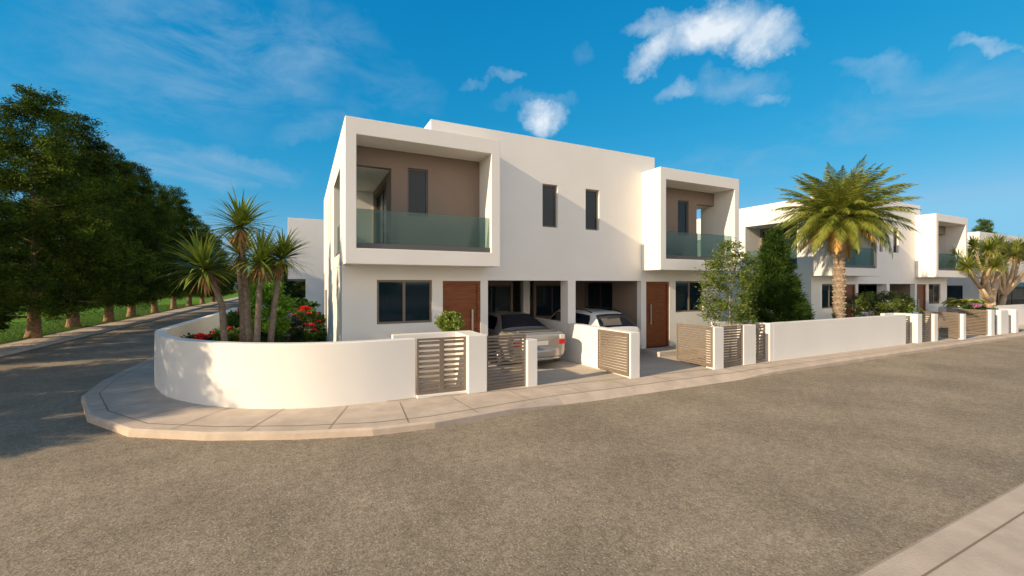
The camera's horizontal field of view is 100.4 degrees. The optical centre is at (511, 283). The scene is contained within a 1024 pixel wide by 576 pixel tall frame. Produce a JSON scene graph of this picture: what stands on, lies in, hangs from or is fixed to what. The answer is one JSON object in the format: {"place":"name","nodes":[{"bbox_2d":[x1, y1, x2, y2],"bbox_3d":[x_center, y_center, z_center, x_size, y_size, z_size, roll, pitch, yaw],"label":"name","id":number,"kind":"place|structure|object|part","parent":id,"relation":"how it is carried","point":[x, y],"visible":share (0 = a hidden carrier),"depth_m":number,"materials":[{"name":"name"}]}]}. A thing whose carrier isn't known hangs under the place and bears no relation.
{"place":"outdoors","nodes":[
{"label":"outdoors","id":0,"kind":"place"},
{"bbox_2d":[0,297,237,350],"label":"pavement","id":1,"kind":"structure","parent":0,"point":[10,345],"depth_m":21.52,"materials":[{"name":"concrete"}]},
{"bbox_2d":[0,290,249,343],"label":"park lawn","id":2,"kind":"structure","parent":0,"point":[168,302],"depth_m":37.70,"materials":[{"name":"green plant"}]},
{"bbox_2d":[0,174,66,331],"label":"deciduous tree","id":3,"kind":"object","parent":2,"relation":"on","point":[14,275],"visible":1,"depth_m":14.81,"materials":[{"name":"green plant"}]},
{"bbox_2d":[0,103,148,327],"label":"deciduous tree","id":4,"kind":"object","parent":2,"relation":"on","point":[79,138],"visible":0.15,"depth_m":23.06,"materials":[{"name":"green plant"}]},
{"bbox_2d":[0,83,163,338],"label":"deciduous tree","id":5,"kind":"object","parent":2,"relation":"on","point":[79,225],"visible":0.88,"depth_m":18.44,"materials":[{"name":"green plant"}]},
{"bbox_2d":[78,148,189,321],"bbox_3d":[-25.593,-3.067,26.317,8.085,11.064,8.249,0,0,28],"label":"deciduous tree","id":6,"kind":"object","parent":2,"relation":"on","point":[150,239],"visible":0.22,"depth_m":26.51,"materials":[{"name":"green plant"}]},
{"bbox_2d":[112,160,178,316],"bbox_3d":[-26.659,-3.240,30.528,6.669,11.414,6.288,0,0,12],"label":"deciduous tree","id":7,"kind":"object","parent":2,"relation":"on","point":[160,222],"visible":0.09,"depth_m":30.91,"materials":[{"name":"green plant"}]},
{"bbox_2d":[144,179,200,312],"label":"deciduous tree","id":8,"kind":"object","parent":2,"relation":"on","point":[181,290],"visible":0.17,"depth_m":34.61,"materials":[{"name":"green plant"}]},
{"bbox_2d":[156,185,204,308],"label":"deciduous tree","id":9,"kind":"object","parent":2,"relation":"on","point":[180,209],"visible":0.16,"depth_m":39.65,"materials":[{"name":"green plant"}]},
{"bbox_2d":[165,214,234,305],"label":"tree","id":10,"kind":"object","parent":2,"relation":"on","point":[202,294],"visible":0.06,"depth_m":45.03,"materials":[{"name":"green plant"}]},
{"bbox_2d":[195,223,233,303],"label":"tree","id":11,"kind":"object","parent":2,"relation":"on","point":[202,300],"visible":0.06,"depth_m":50.69,"materials":[{"name":"green plant"}]},
{"bbox_2d":[193,235,251,301],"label":"tree","id":12,"kind":"object","parent":2,"relation":"on","point":[226,294],"visible":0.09,"depth_m":56.20,"materials":[{"name":"green plant"}]},
{"bbox_2d":[288,218,324,317],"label":"house","id":13,"kind":"structure","parent":0,"point":[311,231],"depth_m":26.59,"materials":[{"name":"paint"}]},
{"bbox_2d":[434,310,465,331],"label":"potted bush","id":14,"kind":"object","parent":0,"point":[444,322],"visible":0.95,"depth_m":10.20,"materials":[{"name":"green plant"}]},
{"bbox_2d":[0,300,1023,575],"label":"road","id":15,"kind":"structure","parent":0,"point":[854,468],"depth_m":5.38,"materials":[{"name":"grey asphalt"}]},
{"bbox_2d":[0,298,237,356],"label":"kerb","id":16,"kind":"structure","parent":15,"relation":"on","point":[33,346],"depth_m":20.12,"materials":[{"name":"concrete"}]},
{"bbox_2d":[235,251,276,291],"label":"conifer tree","id":17,"kind":"object","parent":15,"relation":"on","point":[273,273],"visible":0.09,"depth_m":66.48,"materials":[{"name":"green plant"}]},
{"bbox_2d":[81,333,1023,440],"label":"kerb","id":18,"kind":"structure","parent":15,"relation":"on","point":[93,404],"depth_m":7.75,"materials":[{"name":"concrete"}]},
{"bbox_2d":[854,482,1023,575],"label":"kerb","id":19,"kind":"structure","parent":15,"relation":"on","point":[924,555],"depth_m":3.93,"materials":[{"name":"concrete"}]},
{"bbox_2d":[0,0,1023,284],"label":"sky","id":20,"kind":"structure","parent":0,"point":[255,96],"materials":[{"name":"blue"}]},
{"bbox_2d":[97,324,1023,430],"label":"pavement","id":21,"kind":"structure","parent":0,"point":[136,394],"depth_m":8.31,"materials":[{"name":"concrete"}]},
{"bbox_2d":[706,326,723,369],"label":"pillar","id":22,"kind":"structure","parent":21,"relation":"on","point":[718,347],"depth_m":11.80,"materials":[{"name":"paint"}]},
{"bbox_2d":[721,325,742,365],"bbox_3d":[6.268,1.750,12.146,0.895,1.120,0.035,0,0,-27],"label":"slatted panel","id":23,"kind":"object","parent":22,"relation":"attached to","point":[739,361],"visible":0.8,"depth_m":12.17,"materials":[{"name":"beige metal"}]},
{"bbox_2d":[388,328,1018,400],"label":"driveway","id":24,"kind":"structure","parent":0,"point":[562,371],"depth_m":11.81,"materials":[{"name":"beige concrete"}]},
{"bbox_2d":[391,330,486,398],"bbox_3d":[-1.601,1.740,9.349,1.850,1.260,1.040,0,0,-26],"label":"gate enclosure","id":25,"kind":"object","parent":24,"relation":"on","point":[476,362],"visible":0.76,"depth_m":9.28,"materials":[{"name":"paint"}]},
{"bbox_2d":[417,336,465,394],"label":"louvred doors","id":26,"kind":"structure","parent":25,"relation":"attached to","point":[441,362],"depth_m":9.01,"materials":[{"name":"beige metal"}]},
{"bbox_2d":[487,334,525,389],"bbox_3d":[-0.128,1.735,9.592,0.990,1.170,0.036,0,0,-27],"label":"slatted panel","id":27,"kind":"object","parent":25,"relation":"attached to","point":[512,383],"visible":0.88,"depth_m":9.58,"materials":[{"name":"beige metal"}]},
{"bbox_2d":[488,311,564,365],"bbox_3d":[-0.214,1.616,13.758,2.132,1.467,4.622,0,0,-26],"label":"silver car","id":28,"kind":"object","parent":24,"relation":"on","point":[550,345],"visible":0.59,"depth_m":12.05,"materials":[{"name":"grey metal"}]},
{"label":"side window","id":29,"kind":"part","parent":28,"relation":"part of","materials":[{"name":"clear glass"}]},
{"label":"rear window","id":30,"kind":"part","parent":28,"relation":"part of","materials":[{"name":"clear glass"}]},
{"bbox_2d":[522,338,536,386],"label":"pillar","id":31,"kind":"structure","parent":24,"relation":"on","point":[531,361],"depth_m":9.78,"materials":[{"name":"paint"}]},
{"bbox_2d":[324,116,738,373],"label":"house","id":32,"kind":"structure","parent":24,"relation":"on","point":[428,223],"depth_m":12.57,"materials":[{"name":"paint"}]},
{"bbox_2d":[376,185,385,243],"bbox_3d":[-3.763,-1.790,12.477,0.060,1.956,2.276,0,0,-26],"label":"sliding door","id":33,"kind":"structure","parent":32,"relation":"in","point":[381,197],"depth_m":12.74,"materials":[{"name":"grey"}]},
{"bbox_2d":[377,280,431,323],"bbox_3d":[-2.764,0.455,10.984,1.396,1.106,0.060,0,0,-26],"label":"window","id":34,"kind":"structure","parent":32,"relation":"in","point":[398,301],"depth_m":10.96,"materials":[{"name":"black glass"}]},
{"bbox_2d":[408,168,426,217],"bbox_3d":[-2.472,-2.355,11.127,0.526,1.246,0.060,0,0,-26],"label":"window","id":35,"kind":"structure","parent":32,"relation":"in","point":[417,179],"depth_m":11.12,"materials":[{"name":"grey glass"}]},
{"bbox_2d":[443,281,479,332],"bbox_3d":[-1.385,1.050,11.646,1.076,2.260,0.125,0,0,-26],"label":"front door","id":36,"kind":"structure","parent":32,"relation":"in","point":[463,297],"depth_m":11.70,"materials":[{"name":"brown wood"}]},
{"bbox_2d":[488,285,509,311],"bbox_3d":[-0.759,0.650,15.529,1.496,1.196,0.060,0,0,-26],"label":"window","id":37,"kind":"structure","parent":32,"relation":"in","point":[498,295],"depth_m":15.65,"materials":[{"name":"grey glass"}]},
{"bbox_2d":[536,285,560,316],"bbox_3d":[1.557,0.650,16.665,1.496,1.196,0.060,0,0,-26],"label":"window","id":38,"kind":"structure","parent":32,"relation":"in","point":[548,297],"depth_m":16.57,"materials":[{"name":"grey glass"}]},
{"bbox_2d":[543,184,555,227],"bbox_3d":[1.093,-2.345,12.918,0.526,1.286,0.060,0,0,-26],"label":"window","id":39,"kind":"structure","parent":32,"relation":"in","point":[549,191],"depth_m":12.93,"materials":[{"name":"grey glass"}]},
{"bbox_2d":[586,190,596,229],"bbox_3d":[2.494,-2.345,13.605,0.526,1.286,0.060,0,0,-26],"label":"window","id":40,"kind":"structure","parent":32,"relation":"in","point":[591,195],"depth_m":13.62,"materials":[{"name":"grey glass"}]},
{"bbox_2d":[588,283,611,310],"bbox_3d":[3.425,1.140,16.488,0.060,2.376,1.596,0,0,-26],"label":"window","id":41,"kind":"structure","parent":32,"relation":"in","point":[599,294],"depth_m":16.45,"materials":[{"name":"grey glass"}]},
{"bbox_2d":[646,282,668,347],"bbox_3d":[5.009,1.050,14.778,1.076,2.260,0.125,0,0,-26],"label":"front door","id":42,"kind":"structure","parent":32,"relation":"in","point":[657,293],"depth_m":14.81,"materials":[{"name":"brown wood"}]},
{"bbox_2d":[678,200,686,235],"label":"window","id":43,"kind":"structure","parent":32,"relation":"in","point":[682,205],"depth_m":15.34,"materials":[{"name":"grey glass"}]},
{"bbox_2d":[676,281,701,311],"bbox_3d":[6.378,0.455,15.463,1.396,1.106,0.060,0,0,-26],"label":"window","id":44,"kind":"structure","parent":32,"relation":"in","point":[687,295],"depth_m":15.44,"materials":[{"name":"black glass"}]},
{"bbox_2d":[535,317,639,378],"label":"dividing wall","id":45,"kind":"structure","parent":24,"relation":"on","point":[583,344],"depth_m":12.02,"materials":[{"name":"paint"}]},
{"bbox_2d":[598,329,628,375],"bbox_3d":[2.619,1.765,11.121,0.036,1.070,1.151,0,0,-29],"label":"gate leaf","id":46,"kind":"object","parent":45,"relation":"attached to","point":[609,369],"visible":1,"depth_m":11.07,"materials":[{"name":"beige metal"}]},
{"bbox_2d":[548,306,640,344],"bbox_3d":[2.336,1.570,14.962,2.132,1.559,4.642,0,0,-26],"label":"white car","id":47,"kind":"object","parent":24,"relation":"on","point":[603,318],"visible":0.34,"depth_m":13.32,"materials":[{"name":"white metal"}]},
{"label":"side window","id":48,"kind":"part","parent":47,"relation":"part of","materials":[{"name":"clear glass"}]},
{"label":"rear window","id":49,"kind":"part","parent":47,"relation":"part of","materials":[{"name":"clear glass"}]},
{"bbox_2d":[676,323,712,366],"bbox_3d":[5.252,1.745,12.333,0.035,1.110,1.291,0,0,-24],"label":"gate leaf","id":50,"kind":"object","parent":24,"relation":"on","point":[694,327],"visible":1,"depth_m":12.29,"materials":[{"name":"beige metal"}]},
{"bbox_2d":[693,237,761,358],"bbox_3d":[6.774,0.433,13.417,1.922,3.875,2.404,0,0,43],"label":"young tree","id":51,"kind":"object","parent":24,"relation":"on","point":[746,286],"visible":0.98,"depth_m":13.20,"materials":[{"name":"green plant"}]},
{"bbox_2d":[711,314,905,364],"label":"boundary wall","id":52,"kind":"structure","parent":24,"relation":"on","point":[792,339],"depth_m":14.06,"materials":[{"name":"paint"}]},
{"bbox_2d":[756,324,764,359],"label":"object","id":53,"kind":"structure","parent":52,"relation":"attached to","point":[758,343],"depth_m":12.94,"materials":[{"name":"beige metal"}]},
{"bbox_2d":[845,290,924,318],"bbox_3d":[16.674,1.324,18.972,3.066,2.091,2.894,0,0,-26],"label":"shrub","id":54,"kind":"object","parent":24,"relation":"on","point":[908,305],"visible":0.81,"depth_m":18.87,"materials":[{"name":"green plant"}]},
{"bbox_2d":[880,313,921,342],"bbox_3d":[15.692,1.785,17.208,1.135,1.170,0.900,0,0,-26],"label":"gate enclosure","id":55,"kind":"object","parent":24,"relation":"on","point":[915,328],"visible":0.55,"depth_m":17.00,"materials":[{"name":"paint"}]},
{"bbox_2d":[906,316,909,341],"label":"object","id":56,"kind":"structure","parent":55,"relation":"attached to","point":[908,330],"depth_m":17.05,"materials":[{"name":"beige metal"}]},
{"bbox_2d":[925,313,937,340],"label":"pillar","id":57,"kind":"structure","parent":24,"relation":"on","point":[934,327],"depth_m":17.48,"materials":[{"name":"paint"}]},
{"bbox_2d":[922,313,930,340],"bbox_3d":[16.777,1.760,17.294,0.880,1.100,0.035,0,0,-26],"label":"slatted panel","id":58,"kind":"object","parent":57,"relation":"attached to","point":[927,328],"visible":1,"depth_m":17.31,"materials":[{"name":"beige metal"}]},
{"bbox_2d":[922,311,959,337],"bbox_3d":[18.727,1.765,18.656,0.037,1.070,1.279,0,0,-19],"label":"gate leaf","id":59,"kind":"object","parent":24,"relation":"on","point":[950,326],"visible":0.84,"depth_m":18.39,"materials":[{"name":"beige wood"}]},
{"bbox_2d":[958,314,965,338],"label":"pillar","id":60,"kind":"structure","parent":24,"relation":"on","point":[962,326],"depth_m":18.03,"materials":[{"name":"paint"}]},
{"bbox_2d":[947,308,987,334],"bbox_3d":[21.348,1.745,20.035,0.035,1.110,1.406,0,0,-21],"label":"gate leaf","id":61,"kind":"object","parent":24,"relation":"on","point":[974,321],"visible":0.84,"depth_m":19.77,"materials":[{"name":"beige metal"}]},
{"bbox_2d":[938,306,1018,333],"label":"boundary wall","id":62,"kind":"structure","parent":24,"relation":"on","point":[1007,321],"depth_m":20.43,"materials":[{"name":"paint"}]},
{"bbox_2d":[960,302,998,331],"bbox_3d":[22.820,1.683,20.919,2.385,1.564,1.783,0,0,-26],"label":"flower bush","id":63,"kind":"object","parent":24,"relation":"on","point":[980,306],"visible":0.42,"depth_m":20.66,"materials":[{"name":"green plant"}]},
{"bbox_2d":[986,310,994,335],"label":"pillar","id":64,"kind":"structure","parent":24,"relation":"on","point":[991,322],"depth_m":19.38,"materials":[{"name":"paint"}]},
{"bbox_2d":[859,301,918,315],"bbox_3d":[18.585,1.600,22.867,2.132,1.559,4.642,0,0,-26],"label":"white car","id":65,"kind":"object","parent":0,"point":[914,312],"visible":0.06,"depth_m":21.45,"materials":[{"name":"white"}]},
{"bbox_2d":[922,511,1023,575],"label":"pavement","id":66,"kind":"structure","parent":0,"point":[999,551],"depth_m":3.67,"materials":[{"name":"concrete"}]},
{"bbox_2d":[947,232,1023,305],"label":"house","id":67,"kind":"structure","parent":0,"point":[961,288],"depth_m":27.46,"materials":[{"name":"paint"}]},
{"bbox_2d":[947,285,962,299],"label":"window","id":68,"kind":"structure","parent":67,"relation":"in","point":[953,291],"depth_m":27.49,"materials":[{"name":"grey glass"}]},
{"bbox_2d":[1006,283,1023,304],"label":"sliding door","id":69,"kind":"structure","parent":67,"relation":"in","point":[1016,296],"depth_m":29.50,"materials":[{"name":"grey glass"}]},
{"label":"plot ground","id":70,"kind":"structure","parent":0,"visible":0},
{"bbox_2d":[262,279,305,316],"bbox_3d":[-14.777,0.978,27.227,3.214,3.007,3.301,0,0,-26],"label":"hedge bush","id":71,"kind":"object","parent":70,"relation":"on","point":[299,294],"visible":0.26,"depth_m":27.23,"materials":[{"name":"green plant"}]},
{"bbox_2d":[154,308,415,408],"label":"boundary wall","id":72,"kind":"structure","parent":70,"relation":"on","point":[267,375],"depth_m":8.24,"materials":[{"name":"paint"}]},
{"bbox_2d":[280,297,323,327],"bbox_3d":[-11.413,1.548,22.527,2.661,1.708,1.979,0,0,-4],"label":"hedge bush","id":73,"kind":"object","parent":70,"relation":"on","point":[302,302],"visible":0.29,"depth_m":22.33,"materials":[{"name":"green plant"}]},
{"bbox_2d":[697,197,967,326],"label":"house","id":74,"kind":"structure","parent":70,"relation":"on","point":[918,270],"depth_m":21.98,"materials":[{"name":"paint"}]},
{"bbox_2d":[763,228,796,264],"bbox_3d":[13.408,-1.690,20.889,0.060,1.956,2.276,0,0,-26],"label":"sliding door","id":75,"kind":"structure","parent":74,"relation":"in","point":[792,251],"depth_m":20.60,"materials":[{"name":"grey"}]},
{"bbox_2d":[822,284,833,308],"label":"window","id":76,"kind":"structure","parent":74,"relation":"in","point":[827,289],"depth_m":19.34,"materials":[{"name":"black glass"}]},
{"bbox_2d":[845,284,854,317],"bbox_3d":[15.786,1.150,20.058,1.076,2.260,0.125,0,0,-26],"label":"front door","id":77,"kind":"structure","parent":74,"relation":"in","point":[850,288],"depth_m":20.13,"materials":[{"name":"brown wood"}]},
{"bbox_2d":[858,285,876,298],"bbox_3d":[20.596,1.240,24.900,0.060,2.376,1.596,0,0,-26],"label":"carport door","id":78,"kind":"structure","parent":74,"relation":"in","point":[864,288],"depth_m":24.78,"materials":[{"name":"grey"}]},
{"bbox_2d":[893,228,895,252],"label":"window","id":79,"kind":"structure","parent":74,"relation":"in","point":[894,239],"depth_m":22.07,"materials":[{"name":"black glass"}]},
{"bbox_2d":[917,284,925,325],"bbox_3d":[22.180,1.150,23.190,1.076,2.260,0.125,0,0,-26],"label":"front door","id":80,"kind":"structure","parent":74,"relation":"in","point":[921,288],"depth_m":23.28,"materials":[{"name":"brown wood"}]},
{"bbox_2d":[929,284,938,303],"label":"window","id":81,"kind":"structure","parent":74,"relation":"in","point":[933,288],"depth_m":23.87,"materials":[{"name":"black glass"}]},
{"bbox_2d":[942,298,988,307],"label":"bush","id":82,"kind":"object","parent":70,"relation":"on","point":[952,302],"visible":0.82,"depth_m":22.07,"materials":[{"name":"green plant"}]},
{"bbox_2d":[944,232,1023,305],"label":"dragon tree","id":83,"kind":"object","parent":70,"relation":"on","point":[989,247],"visible":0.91,"depth_m":24.06,"materials":[{"name":"green plant"}]},
{"bbox_2d":[971,219,996,233],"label":"conifer tree","id":84,"kind":"object","parent":70,"relation":"on","point":[983,225],"visible":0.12,"depth_m":49.97,"materials":[{"name":"green plant"}]},
{"bbox_2d":[958,304,1023,324],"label":"boundary wall","id":85,"kind":"structure","parent":70,"relation":"on","point":[1020,307],"depth_m":24.55,"materials":[{"name":"paint"}]},
{"bbox_2d":[991,233,1023,305],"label":"dragon tree","id":86,"kind":"object","parent":70,"relation":"on","point":[1008,283],"visible":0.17,"depth_m":26.49,"materials":[{"name":"green plant"}]},
{"label":"ground","id":87,"kind":"structure","parent":0,"visible":0},
{"bbox_2d":[270,263,304,296],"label":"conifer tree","id":88,"kind":"object","parent":87,"relation":"on","point":[302,283],"visible":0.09,"depth_m":54.08,"materials":[{"name":"green plant"}]},
{"label":"garden lawn","id":89,"kind":"structure","parent":0,"visible":0},
{"bbox_2d":[734,225,816,322],"bbox_3d":[9.578,0.130,15.495,2.867,4.539,2.897,0,0,-26],"label":"conifer shrub","id":90,"kind":"object","parent":89,"relation":"on","point":[783,301],"visible":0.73,"depth_m":15.08,"materials":[{"name":"green plant"}]},
{"bbox_2d":[768,154,922,318],"bbox_3d":[12.838,-1.172,16.698,4.828,7.344,4.847,0,0,-26],"label":"date palm","id":91,"kind":"object","parent":89,"relation":"on","point":[838,209],"visible":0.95,"depth_m":16.10,"materials":[{"name":"green plant"}]},
{"label":"lawn","id":92,"kind":"structure","parent":0,"visible":0},
{"bbox_2d":[180,330,218,340],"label":"flower bush","id":93,"kind":"object","parent":92,"relation":"on","point":[200,336],"visible":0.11,"depth_m":10.64,"materials":[{"name":"red plant"}]},
{"bbox_2d":[153,227,248,341],"bbox_3d":[-6.429,0.624,9.004,1.896,3.655,1.773,0,0,41],"label":"spiky palm","id":94,"kind":"object","parent":92,"relation":"on","point":[199,255],"visible":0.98,"depth_m":8.93,"materials":[{"name":"green plant"}]},
{"bbox_2d":[210,325,253,341],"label":"flower bush","id":95,"kind":"object","parent":92,"relation":"on","point":[233,335],"visible":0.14,"depth_m":10.95,"materials":[{"name":"green plant"}]},
{"bbox_2d":[211,225,258,341],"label":"spiky palm","id":96,"kind":"object","parent":92,"relation":"on","point":[241,314],"visible":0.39,"depth_m":10.38,"materials":[{"name":"green plant"}]},
{"bbox_2d":[195,183,283,341],"bbox_3d":[-6.002,0.133,9.453,1.797,4.636,1.790,0,0,-26],"label":"spiky palm","id":97,"kind":"object","parent":92,"relation":"on","point":[241,216],"visible":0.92,"depth_m":9.43,"materials":[{"name":"green plant"}]},
{"bbox_2d":[226,310,266,341],"bbox_3d":[-8.409,1.586,13.296,1.460,1.668,1.603,0,0,-26],"label":"flower bush","id":98,"kind":"object","parent":92,"relation":"on","point":[232,316],"visible":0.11,"depth_m":12.87,"materials":[{"name":"green plant"}]},
{"bbox_2d":[231,319,275,341],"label":"flower bush","id":99,"kind":"object","parent":92,"relation":"on","point":[237,323],"visible":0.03,"depth_m":12.70,"materials":[{"name":"green plant"}]},
{"bbox_2d":[221,225,297,341],"bbox_3d":[-5.492,0.565,9.308,1.755,3.774,1.734,0,0,-26],"label":"spiky palm","id":100,"kind":"object","parent":92,"relation":"on","point":[259,255],"visible":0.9,"depth_m":9.21,"materials":[{"name":"green plant"}]},
{"bbox_2d":[249,277,297,339],"bbox_3d":[-7.212,1.084,12.725,1.472,2.573,1.509,0,0,-41],"label":"hedge bush","id":101,"kind":"object","parent":92,"relation":"on","point":[282,324],"visible":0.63,"depth_m":12.52,"materials":[{"name":"green plant"}]},
{"bbox_2d":[260,332,290,342],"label":"hedge bush","id":102,"kind":"object","parent":92,"relation":"on","point":[278,339],"visible":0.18,"depth_m":12.59,"materials":[{"name":"green plant"}]},
{"bbox_2d":[253,227,320,342],"bbox_3d":[-5.222,0.567,9.629,1.627,3.770,1.498,0,0,-3],"label":"spiky palm","id":103,"kind":"object","parent":92,"relation":"on","point":[288,246],"visible":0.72,"depth_m":9.53,"materials":[{"name":"green plant"}]},
{"bbox_2d":[275,312,305,342],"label":"lavender bush","id":104,"kind":"object","parent":92,"relation":"on","point":[299,335],"visible":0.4,"depth_m":15.17,"materials":[{"name":"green plant"}]},
{"bbox_2d":[283,305,326,341],"bbox_3d":[-8.162,1.617,16.664,1.806,1.575,1.893,0,0,11],"label":"flower bush","id":105,"kind":"object","parent":92,"relation":"on","point":[319,319],"visible":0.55,"depth_m":16.60,"materials":[{"name":"green plant"}]}
]}

